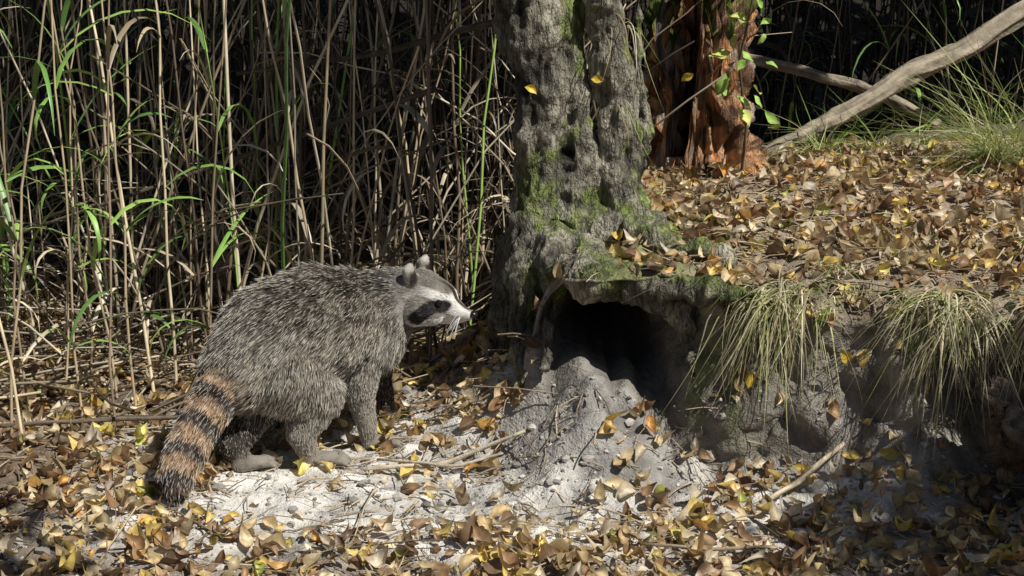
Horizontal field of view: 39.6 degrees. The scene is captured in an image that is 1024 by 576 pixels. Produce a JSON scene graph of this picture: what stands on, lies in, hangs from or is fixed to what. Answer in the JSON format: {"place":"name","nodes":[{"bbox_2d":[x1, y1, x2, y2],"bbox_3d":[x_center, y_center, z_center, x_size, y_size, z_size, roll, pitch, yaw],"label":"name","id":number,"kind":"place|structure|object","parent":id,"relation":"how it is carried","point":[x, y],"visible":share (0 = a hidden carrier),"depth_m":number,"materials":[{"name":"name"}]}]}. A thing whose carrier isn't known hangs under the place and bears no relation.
{"place":"outdoors","nodes":[
{"label":"outdoors","id":0,"kind":"place"},
{"bbox_2d":[0,0,1023,575],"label":"ground","id":1,"kind":"structure","parent":0,"point":[626,350],"depth_m":3.08,"materials":[{"name":"soil"}]},
{"bbox_2d":[50,0,99,175],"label":"oak tree","id":2,"kind":"object","parent":1,"relation":"on","point":[53,140],"visible":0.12,"depth_m":6.94,"materials":[{"name":"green plant"}]},
{"bbox_2d":[0,415,177,426],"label":"stick","id":3,"kind":"object","parent":1,"relation":"on","point":[92,419],"visible":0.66,"depth_m":3.36,"materials":[{"name":"brown wood"}]},
{"bbox_2d":[0,278,491,431],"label":"fallen reeds","id":4,"kind":"object","parent":1,"relation":"on","point":[33,382],"visible":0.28,"depth_m":3.77,"materials":[{"name":"beige plant"}]},
{"bbox_2d":[156,255,477,503],"bbox_3d":[-0.465,0.180,3.177,0.748,0.440,0.291,-9,17,-32],"label":"raccoon","id":5,"kind":"object","parent":1,"relation":"on","point":[306,352],"visible":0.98,"depth_m":3.07,"materials":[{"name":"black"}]},
{"bbox_2d":[377,452,502,468],"bbox_3d":[-0.159,0.384,3.151,0.282,0.026,0.037,-1,14,-4],"label":"stick","id":6,"kind":"object","parent":1,"relation":"on","point":[447,466],"visible":1,"depth_m":3.15,"materials":[{"name":"brown wood"}]},
{"bbox_2d":[361,428,525,469],"bbox_3d":[-0.152,0.360,3.150,0.370,0.082,0.028,-3,14,-12],"label":"stick","id":7,"kind":"object","parent":1,"relation":"on","point":[462,456],"visible":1,"depth_m":3.17,"materials":[{"name":"brown wood"}]},
{"bbox_2d":[0,0,1023,445],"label":"reed bed","id":8,"kind":"object","parent":1,"relation":"on","point":[24,102],"visible":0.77,"depth_m":4.21,"materials":[{"name":"green plant"}]},
{"bbox_2d":[0,86,437,241],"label":"dead branch","id":9,"kind":"object","parent":8,"relation":"attached to","point":[347,119],"visible":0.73,"depth_m":3.88,"materials":[{"name":"brown wood"}]},
{"bbox_2d":[236,19,493,75],"bbox_3d":[-0.310,-0.634,3.747,0.906,0.170,0.099,5,15,19],"label":"dead branch","id":10,"kind":"object","parent":8,"relation":"on","point":[455,32],"visible":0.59,"depth_m":3.79,"materials":[{"name":"brown wood"}]},
{"bbox_2d":[0,129,1023,575],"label":"fallen leaves","id":11,"kind":"object","parent":1,"relation":"on","point":[590,559],"visible":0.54,"depth_m":3.06,"materials":[{"name":"brown plant"}]},
{"bbox_2d":[0,137,1023,575],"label":"twig litter","id":12,"kind":"object","parent":1,"relation":"on","point":[736,249],"visible":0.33,"depth_m":3.08,"materials":[{"name":"brown wood"}]},
{"bbox_2d":[0,212,1023,575],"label":"soil crumbs","id":13,"kind":"object","parent":1,"relation":"on","point":[588,460],"visible":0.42,"depth_m":2.99,"materials":[{"name":"soil"}]},
{"bbox_2d":[485,0,759,394],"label":"alder tree","id":14,"kind":"object","parent":1,"relation":"on","point":[574,172],"visible":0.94,"depth_m":3.35,"materials":[{"name":"grey plant"}]},
{"bbox_2d":[603,13,662,145],"bbox_3d":[0.261,-0.463,3.283,0.183,0.335,0.193,0,14,0],"label":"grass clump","id":15,"kind":"object","parent":14,"relation":"attached to","point":[625,68],"visible":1,"depth_m":3.27,"materials":[{"name":"green plant"}]},
{"bbox_2d":[630,0,648,98],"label":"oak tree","id":16,"kind":"object","parent":1,"relation":"on","point":[643,8],"visible":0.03,"depth_m":8.82,"materials":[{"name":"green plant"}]},
{"bbox_2d":[643,0,767,179],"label":"broken tree stump","id":17,"kind":"object","parent":1,"relation":"on","point":[707,124],"visible":0.77,"depth_m":4.14,"materials":[{"name":"brown wood"}]},
{"bbox_2d":[644,542,773,550],"bbox_3d":[0.376,0.492,2.694,0.252,0.020,0.035,-1,14,-4],"label":"stick","id":18,"kind":"object","parent":1,"relation":"on","point":[706,548],"visible":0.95,"depth_m":2.69,"materials":[{"name":"brown wood"}]},
{"bbox_2d":[625,256,861,450],"bbox_3d":[0.539,0.136,3.056,0.486,0.415,0.409,8,16,28],"label":"grass clump","id":19,"kind":"object","parent":1,"relation":"on","point":[789,305],"visible":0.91,"depth_m":3.00,"materials":[{"name":"green plant"}]},
{"bbox_2d":[709,0,779,177],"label":"leafy sapling","id":20,"kind":"object","parent":1,"relation":"on","point":[721,87],"visible":0.99,"depth_m":3.96,"materials":[{"name":"green plant"}]},
{"bbox_2d":[756,438,845,508],"bbox_3d":[0.599,0.383,2.947,0.242,0.107,0.015,-9,17,-32],"label":"stick","id":21,"kind":"object","parent":1,"relation":"on","point":[810,469],"visible":0.99,"depth_m":2.95,"materials":[{"name":"brown wood"}]},
{"bbox_2d":[750,54,941,129],"bbox_3d":[1.186,-0.726,5.191,0.776,0.241,0.074,9,16,31],"label":"fallen log","id":22,"kind":"object","parent":1,"relation":"on","point":[896,102],"visible":0.76,"depth_m":5.18,"materials":[{"name":"brown wood"}]},
{"bbox_2d":[706,264,1023,354],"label":"grass clump","id":23,"kind":"object","parent":1,"relation":"on","point":[828,309],"visible":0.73,"depth_m":2.97,"materials":[{"name":"green plant"}]},
{"bbox_2d":[754,67,984,164],"bbox_3d":[1.107,-0.502,4.465,0.861,0.451,0.578,-5,15,-18],"label":"grass clump","id":24,"kind":"object","parent":1,"relation":"on","point":[842,137],"visible":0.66,"depth_m":4.47,"materials":[{"name":"green plant"}]},
{"bbox_2d":[759,0,1023,153],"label":"fallen log","id":25,"kind":"object","parent":1,"relation":"on","point":[989,33],"visible":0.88,"depth_m":4.66,"materials":[{"name":"wood"}]},
{"bbox_2d":[801,223,1023,283],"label":"grass clump","id":26,"kind":"object","parent":1,"relation":"on","point":[906,254],"visible":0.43,"depth_m":3.19,"materials":[{"name":"plant"}]},
{"bbox_2d":[807,280,1023,467],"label":"grass clump","id":27,"kind":"object","parent":1,"relation":"on","point":[953,305],"visible":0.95,"depth_m":2.89,"materials":[{"name":"plant"}]},
{"bbox_2d":[838,2,1023,181],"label":"grass clump","id":28,"kind":"object","parent":1,"relation":"on","point":[993,151],"visible":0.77,"depth_m":4.00,"materials":[{"name":"green plant"}]},
{"bbox_2d":[894,275,1023,411],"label":"grass clump","id":29,"kind":"object","parent":1,"relation":"on","point":[1019,319],"visible":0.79,"depth_m":2.85,"materials":[{"name":"plant"}]},
{"bbox_2d":[972,364,1023,482],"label":"rotten log","id":30,"kind":"object","parent":1,"relation":"on","point":[1004,440],"visible":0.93,"depth_m":2.82,"materials":[{"name":"brown wood"}]},
{"bbox_2d":[815,122,1023,146],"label":"fallen log","id":31,"kind":"object","parent":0,"point":[890,136],"visible":0.14,"depth_m":4.87,"materials":[{"name":"brown wood"}]}
]}

